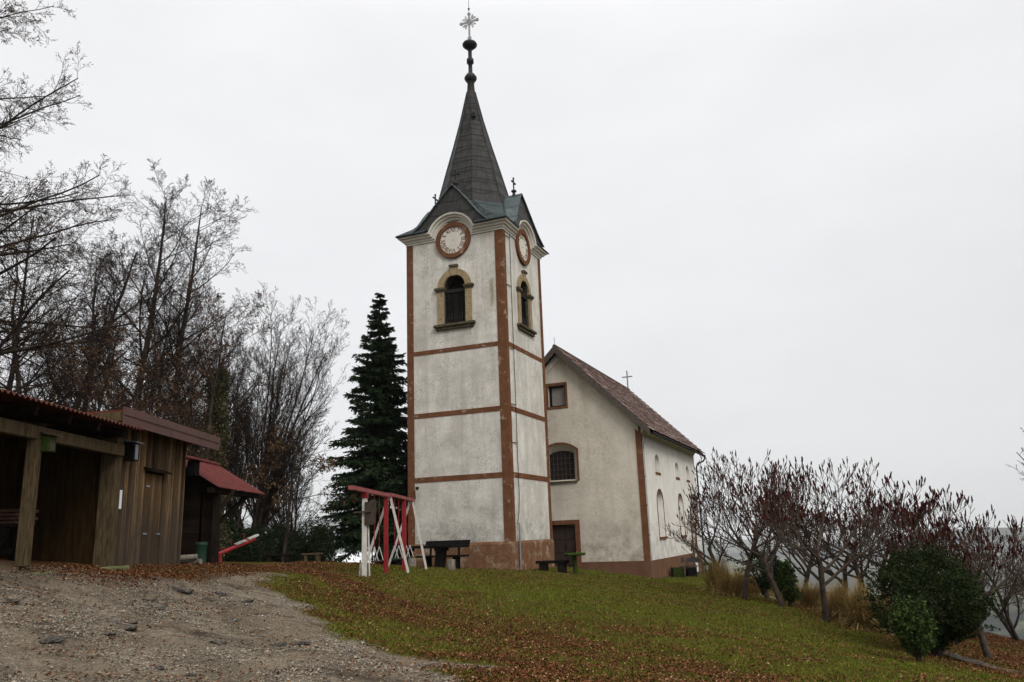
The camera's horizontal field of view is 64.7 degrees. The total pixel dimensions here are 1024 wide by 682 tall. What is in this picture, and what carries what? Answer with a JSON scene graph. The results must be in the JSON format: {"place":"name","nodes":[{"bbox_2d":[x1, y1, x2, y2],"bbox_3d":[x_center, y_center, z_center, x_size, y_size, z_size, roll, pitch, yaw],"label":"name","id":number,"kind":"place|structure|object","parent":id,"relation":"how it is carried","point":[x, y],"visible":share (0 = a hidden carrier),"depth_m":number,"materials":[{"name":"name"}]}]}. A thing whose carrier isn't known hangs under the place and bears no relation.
{"place":"outdoors","nodes":[
{"label":"outdoors","id":0,"kind":"place"},
{"bbox_2d":[0,566,545,681],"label":"gravel","id":1,"kind":"structure","parent":0,"point":[354,643],"depth_m":9.44,"materials":[{"name":"gravel"}]},
{"bbox_2d":[324,552,374,562],"bbox_3d":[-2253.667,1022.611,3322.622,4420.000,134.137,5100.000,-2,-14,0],"label":"valley fog","id":2,"kind":"structure","parent":0,"point":[357,559],"depth_m":4075.47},
{"bbox_2d":[244,519,734,552],"bbox_3d":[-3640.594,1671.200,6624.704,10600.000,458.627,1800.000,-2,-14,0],"label":"hill","id":3,"kind":"structure","parent":0,"point":[343,549],"depth_m":6333.68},
{"bbox_2d":[0,534,1023,681],"bbox_3d":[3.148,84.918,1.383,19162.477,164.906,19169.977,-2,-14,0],"label":"ground","id":4,"kind":"structure","parent":0,"point":[7,566],"depth_m":11.38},
{"bbox_2d":[2,598,22,603],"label":"bedrock slab","id":5,"kind":"structure","parent":4,"relation":"on","point":[15,601],"depth_m":9.60,"materials":[{"name":"stone"}]},
{"bbox_2d":[38,636,67,643],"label":"bedrock slab","id":6,"kind":"structure","parent":4,"relation":"on","point":[52,639],"depth_m":8.32,"materials":[{"name":"stone"}]},
{"bbox_2d":[12,318,115,407],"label":"bare tree","id":7,"kind":"object","parent":4,"relation":"on","point":[64,356],"visible":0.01,"depth_m":37.09,"materials":[{"name":"grey plant"}]},
{"bbox_2d":[0,221,140,410],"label":"bare tree","id":8,"kind":"object","parent":4,"relation":"on","point":[19,380],"visible":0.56,"depth_m":25.29,"materials":[{"name":"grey plant"}]},
{"bbox_2d":[0,389,142,575],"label":"shelter","id":9,"kind":"object","parent":4,"relation":"on","point":[69,489],"visible":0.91,"depth_m":14.44,"materials":[{"name":"wood"}]},
{"bbox_2d":[40,432,61,452],"bbox_3d":[-7.033,1.530,12.244,0.270,0.310,0.280,-2,-14,0],"label":"bird box","id":10,"kind":"object","parent":9,"relation":"attached to","point":[48,442],"visible":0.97,"depth_m":12.16,"materials":[{"name":"green wood"}]},
{"bbox_3d":[-9.053,3.468,13.192,2.050,0.867,1.216,-2,-14,0],"label":"trestle table","id":11,"kind":"object","parent":9,"relation":"in","visible":0},
{"bbox_2d":[0,509,38,523],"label":"board stack","id":12,"kind":"object","parent":11,"relation":"on","point":[9,516],"visible":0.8,"depth_m":13.07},
{"bbox_2d":[0,186,143,411],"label":"bare tree","id":13,"kind":"object","parent":4,"relation":"on","point":[48,319],"visible":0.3,"depth_m":31.89,"materials":[{"name":"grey plant"}]},
{"bbox_2d":[0,0,168,410],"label":"beech tree","id":14,"kind":"object","parent":4,"relation":"on","point":[14,250],"visible":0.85,"depth_m":24.22,"materials":[{"name":"brown plant"}]},
{"bbox_2d":[0,221,175,413],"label":"bare tree","id":15,"kind":"object","parent":4,"relation":"on","point":[78,393],"visible":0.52,"depth_m":26.98,"materials":[{"name":"brown plant"}]},
{"bbox_2d":[12,211,172,411],"bbox_3d":[-16.346,1.788,31.489,5.766,13.412,6.007,-2,-14,0],"label":"bare tree","id":16,"kind":"object","parent":4,"relation":"on","point":[91,293],"visible":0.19,"depth_m":31.63,"materials":[{"name":"brown plant"}]},
{"bbox_2d":[49,320,171,416],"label":"bare tree","id":17,"kind":"object","parent":4,"relation":"on","point":[111,372],"visible":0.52,"depth_m":24.46,"materials":[{"name":"brown plant"}]},
{"bbox_2d":[32,261,188,411],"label":"bare tree","id":18,"kind":"object","parent":4,"relation":"on","point":[108,337],"visible":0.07,"depth_m":35.10,"materials":[{"name":"brown plant"}]},
{"bbox_2d":[104,617,123,623],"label":"bedrock slab","id":19,"kind":"structure","parent":4,"relation":"on","point":[112,620],"depth_m":9.96,"materials":[{"name":"stone"}]},
{"bbox_2d":[11,407,220,566],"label":"plank shed","id":20,"kind":"structure","parent":4,"relation":"on","point":[150,516],"depth_m":16.12,"materials":[{"name":"brown wood"}]},
{"bbox_2d":[124,440,143,460],"bbox_3d":[-7.114,2.049,15.154,0.270,0.390,0.300,-2,-14,0],"label":"bird box","id":21,"kind":"object","parent":20,"relation":"attached to","point":[131,452],"visible":0.97,"depth_m":15.06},
{"bbox_2d":[140,467,172,564],"bbox_3d":[-7.153,3.559,16.179,0.180,2.020,1.000,-2,-14,0],"label":"door","id":22,"kind":"structure","parent":20,"relation":"in","point":[153,483],"depth_m":16.14,"materials":[{"name":"wood"}]},
{"bbox_2d":[186,458,202,476],"bbox_3d":[-7.105,2.820,18.054,0.270,0.390,0.340,-2,-14,0],"label":"bird box","id":23,"kind":"object","parent":20,"relation":"attached to","point":[193,466],"visible":1,"depth_m":17.94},
{"bbox_2d":[122,624,138,630],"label":"bedrock slab","id":24,"kind":"structure","parent":4,"relation":"on","point":[130,627],"depth_m":9.65,"materials":[{"name":"stone"}]},
{"bbox_2d":[9,158,252,416],"bbox_3d":[-13.725,0.699,30.089,7.397,14.578,6.075,-7,-15,21],"label":"bare tree","id":25,"kind":"object","parent":4,"relation":"on","point":[146,350],"visible":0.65,"depth_m":30.23,"materials":[{"name":"brown plant"}]},
{"bbox_2d":[90,260,229,454],"bbox_3d":[-14.702,2.812,33.781,6.480,12.642,5.496,-11,-16,34],"label":"bare tree","id":26,"kind":"object","parent":4,"relation":"on","point":[165,344],"visible":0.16,"depth_m":34.16,"materials":[{"name":"brown plant"}]},
{"bbox_2d":[101,305,241,488],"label":"bare tree","id":27,"kind":"object","parent":4,"relation":"on","point":[164,357],"visible":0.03,"depth_m":35.49,"materials":[{"name":"brown plant"}]},
{"bbox_2d":[172,587,191,592],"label":"bedrock slab","id":28,"kind":"structure","parent":4,"relation":"on","point":[183,590],"depth_m":12.58,"materials":[{"name":"stone"}]},
{"bbox_2d":[81,176,284,455],"bbox_3d":[-12.553,0.535,31.093,5.657,15.579,7.812,-9,-15,28],"label":"bare tree","id":29,"kind":"object","parent":4,"relation":"on","point":[183,316],"visible":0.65,"depth_m":31.36,"materials":[{"name":"brown plant"}]},
{"bbox_2d":[132,334,241,454],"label":"bare tree","id":30,"kind":"object","parent":4,"relation":"on","point":[191,365],"visible":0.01,"depth_m":39.58,"materials":[{"name":"brown plant"}]},
{"bbox_2d":[182,559,201,563],"bbox_3d":[-7.083,4.899,17.892,0.442,0.143,0.127,-6,-14,15],"label":"log","id":31,"kind":"object","parent":4,"relation":"on","point":[197,561],"visible":0.77,"depth_m":17.84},
{"bbox_2d":[180,554,197,560],"bbox_3d":[-7.129,4.770,17.800,0.372,0.142,0.128,0,-14,-9],"label":"log","id":32,"kind":"object","parent":31,"relation":"on","point":[189,557],"visible":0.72,"depth_m":17.76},
{"bbox_2d":[195,542,207,563],"bbox_3d":[-7.176,4.901,18.633,0.280,0.510,0.280,-2,-14,0],"label":"bin","id":33,"kind":"object","parent":4,"relation":"on","point":[201,549],"visible":0.84,"depth_m":18.56,"materials":[{"name":"green plastic"}]},
{"bbox_2d":[133,269,280,506],"bbox_3d":[-10.752,2.230,27.009,5.285,10.365,6.221,-2,-14,0],"label":"bare tree","id":34,"kind":"object","parent":4,"relation":"on","point":[205,450],"visible":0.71,"depth_m":27.54,"materials":[{"name":"brown plant"}]},
{"bbox_2d":[199,359,233,561],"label":"ivy tree","id":35,"kind":"object","parent":4,"relation":"on","point":[218,416],"visible":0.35,"depth_m":28.11,"materials":[{"name":"green plant"}]},
{"bbox_2d":[209,640,226,644],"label":"bedrock slab","id":36,"kind":"structure","parent":4,"relation":"on","point":[218,642],"depth_m":9.55,"materials":[{"name":"stone"}]},
{"bbox_2d":[181,455,263,564],"bbox_3d":[-8.087,4.551,20.320,2.901,3.260,3.500,-2,-14,0],"label":"dark hut","id":37,"kind":"object","parent":4,"relation":"on","point":[204,491],"visible":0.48,"depth_m":19.20,"materials":[{"name":"wood"}]},
{"bbox_2d":[113,275,349,533],"bbox_3d":[-11.942,3.303,36.131,11.199,13.369,6.918,5,-15,-26],"label":"bare tree","id":38,"kind":"object","parent":4,"relation":"on","point":[258,516],"visible":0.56,"depth_m":36.47,"materials":[{"name":"brown plant"}]},
{"bbox_2d":[218,508,247,561],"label":"hedge conifer","id":39,"kind":"object","parent":4,"relation":"on","point":[234,524],"visible":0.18,"depth_m":33.37,"materials":[{"name":"green plant"}]},
{"bbox_2d":[182,302,285,561],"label":"bare tree","id":40,"kind":"object","parent":4,"relation":"on","point":[239,456],"visible":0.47,"depth_m":34.26,"materials":[{"name":"brown plant"}]},
{"bbox_2d":[218,534,258,561],"bbox_3d":[-7.766,5.842,22.619,1.278,0.856,0.245,7,-16,-33],"label":"seesaw","id":41,"kind":"object","parent":4,"relation":"on","point":[243,542],"visible":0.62,"depth_m":22.63,"materials":[{"name":"red paint"}]},
{"bbox_2d":[224,525,261,561],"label":"hedge conifer","id":42,"kind":"object","parent":4,"relation":"on","point":[237,536],"visible":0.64,"depth_m":32.59,"materials":[{"name":"green plant"}]},
{"bbox_2d":[234,522,275,561],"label":"hedge conifer","id":43,"kind":"object","parent":4,"relation":"on","point":[261,537],"visible":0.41,"depth_m":33.13,"materials":[{"name":"green plant"}]},
{"bbox_2d":[261,519,294,561],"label":"hedge conifer","id":44,"kind":"object","parent":4,"relation":"on","point":[278,535],"visible":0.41,"depth_m":33.77,"materials":[{"name":"green plant"}]},
{"bbox_2d":[263,553,294,562],"bbox_3d":[-9.488,8.927,32.908,1.200,0.510,0.320,-2,-14,0],"label":"bench","id":45,"kind":"object","parent":4,"relation":"on","point":[270,557],"visible":0.87,"depth_m":32.80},
{"bbox_2d":[236,403,343,540],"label":"bare tree","id":46,"kind":"object","parent":4,"relation":"on","point":[297,514],"visible":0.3,"depth_m":36.10,"materials":[{"name":"brown plant"}]},
{"bbox_2d":[277,528,306,561],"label":"hedge conifer","id":47,"kind":"object","parent":4,"relation":"on","point":[290,536],"visible":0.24,"depth_m":34.12,"materials":[{"name":"green plant"}]},
{"bbox_2d":[291,640,310,644],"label":"bedrock slab","id":48,"kind":"structure","parent":4,"relation":"on","point":[303,642],"depth_m":10.21,"materials":[{"name":"stone"}]},
{"bbox_2d":[247,424,360,562],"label":"arching tree","id":49,"kind":"object","parent":4,"relation":"on","point":[291,489],"visible":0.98,"depth_m":33.22,"materials":[{"name":"brown plant"}]},
{"bbox_2d":[291,509,322,560],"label":"hedge conifer","id":50,"kind":"object","parent":4,"relation":"on","point":[303,537],"visible":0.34,"depth_m":34.31,"materials":[{"name":"green plant"}]},
{"bbox_2d":[301,553,322,561],"bbox_3d":[-7.891,8.643,31.934,0.800,0.510,0.320,-2,-14,0],"label":"bench","id":51,"kind":"object","parent":4,"relation":"on","point":[318,557],"visible":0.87,"depth_m":31.83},
{"bbox_2d":[307,520,336,561],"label":"hedge conifer","id":52,"kind":"object","parent":4,"relation":"on","point":[319,534],"visible":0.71,"depth_m":33.60,"materials":[{"name":"green plant"}]},
{"bbox_2d":[319,292,407,563],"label":"spruce tree","id":53,"kind":"object","parent":4,"relation":"on","point":[379,437],"visible":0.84,"depth_m":36.75,"materials":[{"name":"green plant"}]},
{"bbox_2d":[373,549,400,564],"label":"shrub","id":54,"kind":"object","parent":4,"relation":"on","point":[396,562],"visible":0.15,"depth_m":40.45,"materials":[{"name":"green plant"}]},
{"bbox_2d":[348,485,427,576],"bbox_3d":[-3.966,5.937,24.753,1.541,2.584,7.043,-3,-14,4],"label":"swing set","id":55,"kind":"object","parent":4,"relation":"on","point":[368,511],"visible":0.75,"depth_m":24.68,"materials":[{"name":"red paint"}]},
{"bbox_2d":[370,495,382,561],"bbox_3d":[-3.985,5.514,23.839,0.262,1.939,0.545,-4,-14,6],"label":"swing","id":56,"kind":"object","parent":55,"relation":"hanging from","point":[375,560],"visible":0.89,"depth_m":23.82,"materials":[{"name":"grey wood"}]},
{"bbox_2d":[391,497,402,559],"bbox_3d":[-3.720,6.043,26.071,0.262,1.940,0.545,-4,-14,6],"label":"swing","id":57,"kind":"object","parent":55,"relation":"hanging from","point":[395,558],"visible":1,"depth_m":25.97,"materials":[{"name":"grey metal"}]},
{"bbox_2d":[406,501,413,558],"bbox_3d":[-3.544,6.398,27.539,0.262,1.954,0.545,-4,-14,6],"label":"swing","id":58,"kind":"object","parent":55,"relation":"hanging from","point":[409,535],"visible":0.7,"depth_m":27.62,"materials":[{"name":"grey metal"}]},
{"bbox_2d":[408,558,415,565],"bbox_3d":[-3.687,8.225,29.837,0.309,0.400,0.301,-2,-14,0],"label":"log stump","id":59,"kind":"object","parent":4,"relation":"on","point":[411,561],"visible":0.58,"depth_m":29.73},
{"bbox_2d":[390,544,458,567],"bbox_3d":[-3.353,8.340,31.042,2.650,0.938,0.700,-8,-15,21],"label":"picnic table","id":60,"kind":"object","parent":4,"relation":"on","point":[440,555],"visible":0.66,"depth_m":30.70,"materials":[{"name":"wood"}]},
{"bbox_2d":[416,540,469,568],"bbox_3d":[-2.712,8.435,31.797,2.160,1.130,0.570,-8,-15,21],"label":"picnic table","id":61,"kind":"object","parent":4,"relation":"on","point":[463,543],"visible":0.8,"depth_m":31.81,"materials":[{"name":"wood"}]},
{"bbox_2d":[447,559,454,569],"bbox_3d":[-2.193,8.105,29.132,0.309,0.440,0.301,-2,-14,0],"label":"log stump","id":62,"kind":"object","parent":4,"relation":"on","point":[450,564],"visible":0.71,"depth_m":29.02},
{"bbox_2d":[395,0,554,569],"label":"bell tower","id":63,"kind":"structure","parent":4,"relation":"on","point":[478,455],"depth_m":34.86,"materials":[{"name":"paint"}]},
{"bbox_2d":[433,263,475,330],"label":"belfry window","id":64,"kind":"structure","parent":63,"relation":"in","point":[454,298],"depth_m":35.42,"materials":[{"name":"beige stone"}]},
{"bbox_2d":[516,270,536,336],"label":"belfry window","id":65,"kind":"structure","parent":63,"relation":"in","point":[524,297],"depth_m":36.74,"materials":[{"name":"beige stone"}]},
{"bbox_2d":[0,561,1023,681],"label":"fallen leaves","id":66,"kind":"object","parent":4,"relation":"on","point":[145,574],"visible":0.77,"depth_m":13.11,"materials":[{"name":"plant"}]},
{"bbox_2d":[536,560,568,572],"bbox_3d":[1.623,9.023,32.239,1.300,0.510,0.380,-8,-15,21],"label":"bench","id":67,"kind":"object","parent":4,"relation":"on","point":[561,566],"visible":0.73,"depth_m":32.09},
{"bbox_2d":[563,552,585,573],"bbox_3d":[2.481,8.805,31.802,0.880,0.900,0.880,-2,-14,0],"label":"round table","id":68,"kind":"object","parent":4,"relation":"on","point":[574,557],"visible":0.87,"depth_m":31.70,"materials":[{"name":"green paint"}]},
{"bbox_2d":[544,341,705,577],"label":"church","id":69,"kind":"structure","parent":4,"relation":"on","point":[621,463],"depth_m":37.98,"materials":[{"name":"beige paint"}]},
{"bbox_2d":[546,382,567,409],"bbox_3d":[2.234,2.686,39.296,1.186,1.270,0.727,-2,-14,0],"label":"attic window","id":70,"kind":"structure","parent":69,"relation":"in","point":[558,394],"depth_m":39.31,"materials":[{"name":"paint"}]},
{"bbox_2d":[549,442,579,483],"bbox_3d":[2.321,5.805,38.520,1.880,1.920,0.430,-8,-15,21],"label":"window","id":71,"kind":"structure","parent":69,"relation":"in","point":[561,464],"depth_m":38.60,"materials":[{"name":"stone"}]},
{"bbox_2d":[552,520,581,568],"bbox_3d":[2.456,9.558,37.606,1.640,2.370,0.310,-8,-15,21],"label":"door","id":72,"kind":"structure","parent":69,"relation":"in","point":[566,538],"depth_m":37.68,"materials":[{"name":"wood"}]},
{"bbox_2d":[657,489,667,538],"bbox_3d":[7.240,8.342,39.062,0.110,2.370,1.540,-8,-15,21],"label":"niche window","id":73,"kind":"structure","parent":69,"relation":"in","point":[666,537],"depth_m":38.84,"materials":[{"name":"beige stone"}]},
{"bbox_2d":[678,493,686,536],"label":"niche window","id":74,"kind":"structure","parent":69,"relation":"in","point":[679,493],"depth_m":43.76,"materials":[{"name":"paint"}]},
{"bbox_2d":[671,567,684,576],"bbox_3d":[7.988,11.153,38.902,0.540,0.520,0.560,-2,-14,0],"label":"planter box","id":75,"kind":"object","parent":4,"relation":"on","point":[677,571],"visible":0.92,"depth_m":38.67,"materials":[{"name":"green wood"}]},
{"bbox_2d":[685,567,696,576],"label":"crate","id":76,"kind":"object","parent":4,"relation":"on","point":[691,571],"visible":0.95,"depth_m":40.10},
{"bbox_2d":[664,454,763,568],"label":"sumac tree","id":77,"kind":"object","parent":4,"relation":"on","point":[698,551],"visible":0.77,"depth_m":29.17,"materials":[{"name":"brown plant"}]},
{"bbox_2d":[697,549,743,593],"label":"ornamental grass","id":78,"kind":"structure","parent":4,"relation":"on","point":[712,576],"depth_m":28.07,"materials":[{"name":"plant"}]},
{"bbox_2d":[705,562,761,598],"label":"ornamental grass","id":79,"kind":"object","parent":4,"relation":"on","point":[732,587],"depth_m":26.12,"materials":[{"name":"plant"}]},
{"bbox_2d":[684,462,812,606],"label":"sumac tree","id":80,"kind":"object","parent":4,"relation":"on","point":[768,570],"visible":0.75,"depth_m":23.38,"materials":[{"name":"brown plant"}]},
{"bbox_2d":[687,448,817,598],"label":"sumac tree","id":81,"kind":"object","parent":4,"relation":"on","point":[745,545],"visible":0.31,"depth_m":28.74,"materials":[{"name":"brown plant"}]},
{"bbox_2d":[727,542,783,594],"bbox_3d":[8.209,7.595,27.185,1.697,1.812,2.138,-2,-14,0],"label":"evergreen shrub","id":82,"kind":"object","parent":4,"relation":"on","point":[758,579],"visible":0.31,"depth_m":26.74,"materials":[{"name":"green plant"}]},
{"bbox_2d":[743,571,775,599],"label":"ornamental grass","id":83,"kind":"object","parent":4,"relation":"on","point":[751,587],"depth_m":29.38,"materials":[{"name":"plant"}]},
{"bbox_2d":[758,559,784,596],"bbox_3d":[8.143,7.334,24.954,1.009,1.162,1.096,-8,-15,23],"label":"evergreen shrub","id":84,"kind":"object","parent":4,"relation":"on","point":[764,582],"visible":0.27,"depth_m":24.79,"materials":[{"name":"green plant"}]},
{"bbox_2d":[769,581,802,603],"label":"ornamental grass","id":85,"kind":"object","parent":4,"relation":"on","point":[783,598],"depth_m":27.07,"materials":[{"name":"plant"}]},
{"bbox_2d":[775,559,803,606],"bbox_3d":[8.031,7.061,23.440,0.839,1.487,0.784,-8,-15,22],"label":"evergreen shrub","id":86,"kind":"object","parent":4,"relation":"on","point":[786,585],"visible":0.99,"depth_m":23.33,"materials":[{"name":"green plant"}]},
{"bbox_2d":[717,460,887,605],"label":"sumac tree","id":87,"kind":"object","parent":4,"relation":"on","point":[806,574],"visible":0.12,"depth_m":26.70,"materials":[{"name":"brown plant"}]},
{"bbox_2d":[688,446,921,598],"bbox_3d":[9.001,5.369,24.328,6.183,4.769,5.160,-14,-18,40],"label":"sumac tree","id":88,"kind":"object","parent":4,"relation":"on","point":[746,580],"visible":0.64,"depth_m":24.80,"materials":[{"name":"brown plant"}]},
{"bbox_2d":[795,578,829,608],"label":"ornamental grass","id":89,"kind":"object","parent":4,"relation":"on","point":[811,596],"depth_m":24.14,"materials":[{"name":"plant"}]},
{"bbox_2d":[715,456,928,621],"bbox_3d":[7.498,5.092,20.769,6.172,4.185,3.973,7,-16,-34],"label":"sumac tree","id":90,"kind":"object","parent":4,"relation":"on","point":[765,517],"visible":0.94,"depth_m":20.60,"materials":[{"name":"brown plant"}]},
{"bbox_2d":[811,575,852,622],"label":"ornamental grass","id":91,"kind":"object","parent":4,"relation":"on","point":[833,598],"depth_m":20.91,"materials":[{"name":"plant"}]},
{"bbox_2d":[771,471,907,597],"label":"sumac tree","id":92,"kind":"object","parent":4,"relation":"on","point":[858,573],"visible":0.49,"depth_m":23.88,"materials":[{"name":"brown plant"}]},
{"bbox_2d":[756,469,959,589],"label":"sumac tree","id":93,"kind":"object","parent":4,"relation":"on","point":[829,572],"visible":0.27,"depth_m":24.60,"materials":[{"name":"brown plant"}]},
{"bbox_2d":[828,576,892,635],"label":"ornamental grass","id":94,"kind":"object","parent":4,"relation":"on","point":[856,617],"depth_m":19.87,"materials":[{"name":"plant"}]},
{"bbox_2d":[873,594,896,630],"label":"ornamental grass","id":95,"kind":"object","parent":4,"relation":"on","point":[877,623],"depth_m":20.19,"materials":[{"name":"plant"}]},
{"bbox_2d":[816,473,960,602],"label":"sumac tree","id":96,"kind":"object","parent":4,"relation":"on","point":[894,531],"visible":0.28,"depth_m":23.86,"materials":[{"name":"brown plant"}]},
{"bbox_2d":[815,475,968,611],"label":"sumac tree","id":97,"kind":"object","parent":4,"relation":"on","point":[852,527],"visible":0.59,"depth_m":21.38,"materials":[{"name":"brown plant"}]},
{"bbox_2d":[887,593,938,662],"bbox_3d":[7.153,5.131,14.289,1.040,1.305,0.754,10,-18,-41],"label":"bush","id":98,"kind":"object","parent":4,"relation":"on","point":[919,627],"visible":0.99,"depth_m":14.12,"materials":[{"name":"green plant"}]},
{"bbox_2d":[854,537,1005,657],"bbox_3d":[8.343,5.313,16.607,2.711,2.466,2.741,-2,-14,0],"label":"round bush","id":99,"kind":"object","parent":4,"relation":"on","point":[967,607],"visible":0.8,"depth_m":16.07,"materials":[{"name":"green plant"}]},
{"bbox_2d":[854,501,1023,659],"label":"sumac tree","id":100,"kind":"object","parent":4,"relation":"on","point":[985,648],"visible":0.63,"depth_m":17.64,"materials":[{"name":"brown plant"}]},
{"bbox_2d":[884,486,1023,645],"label":"sumac tree","id":101,"kind":"object","parent":4,"relation":"on","point":[970,531],"visible":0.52,"depth_m":19.54,"materials":[{"name":"brown plant"}]},
{"bbox_2d":[938,514,1023,641],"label":"bare shrub tree","id":102,"kind":"object","parent":4,"relation":"on","point":[1008,625],"visible":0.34,"depth_m":23.78,"materials":[{"name":"brown plant"}]},
{"bbox_2d":[1005,428,1023,480],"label":"bare tree","id":103,"kind":"object","parent":4,"relation":"on","point":[1020,462],"visible":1,"depth_m":22.23,"materials":[{"name":"brown plant"}]},
{"bbox_2d":[1009,558,1023,601],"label":"bare shrub tree","id":104,"kind":"object","parent":4,"relation":"on","point":[1020,591],"visible":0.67,"depth_m":20.38,"materials":[{"name":"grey plant"}]},
{"bbox_2d":[0,0,1023,540],"label":"sky","id":105,"kind":"structure","parent":0,"point":[795,228],"materials":[{"name":"white"}]},
{"bbox_2d":[99,562,1023,681],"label":"grass","id":106,"kind":"structure","parent":0,"point":[635,599],"depth_m":15.65,"materials":[{"name":"plant"}]},
{"bbox_2d":[703,527,1023,561],"bbox_3d":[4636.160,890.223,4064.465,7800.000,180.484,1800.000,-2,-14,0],"label":"hill","id":107,"kind":"structure","parent":0,"point":[1003,532],"depth_m":3678.74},
{"bbox_2d":[761,595,1022,674],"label":"path","id":108,"kind":"structure","parent":0,"point":[974,661],"depth_m":16.12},
{"bbox_2d":[972,566,1023,591],"bbox_3d":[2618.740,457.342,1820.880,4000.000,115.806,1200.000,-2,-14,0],"label":"hill","id":109,"kind":"structure","parent":0,"point":[988,587],"depth_m":1697.01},
{"bbox_2d":[982,608,1023,639],"bbox_3d":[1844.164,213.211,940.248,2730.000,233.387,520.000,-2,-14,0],"label":"hill","id":110,"kind":"structure","parent":0,"point":[998,623],"depth_m":917.28,"materials":[{"name":"grey"}]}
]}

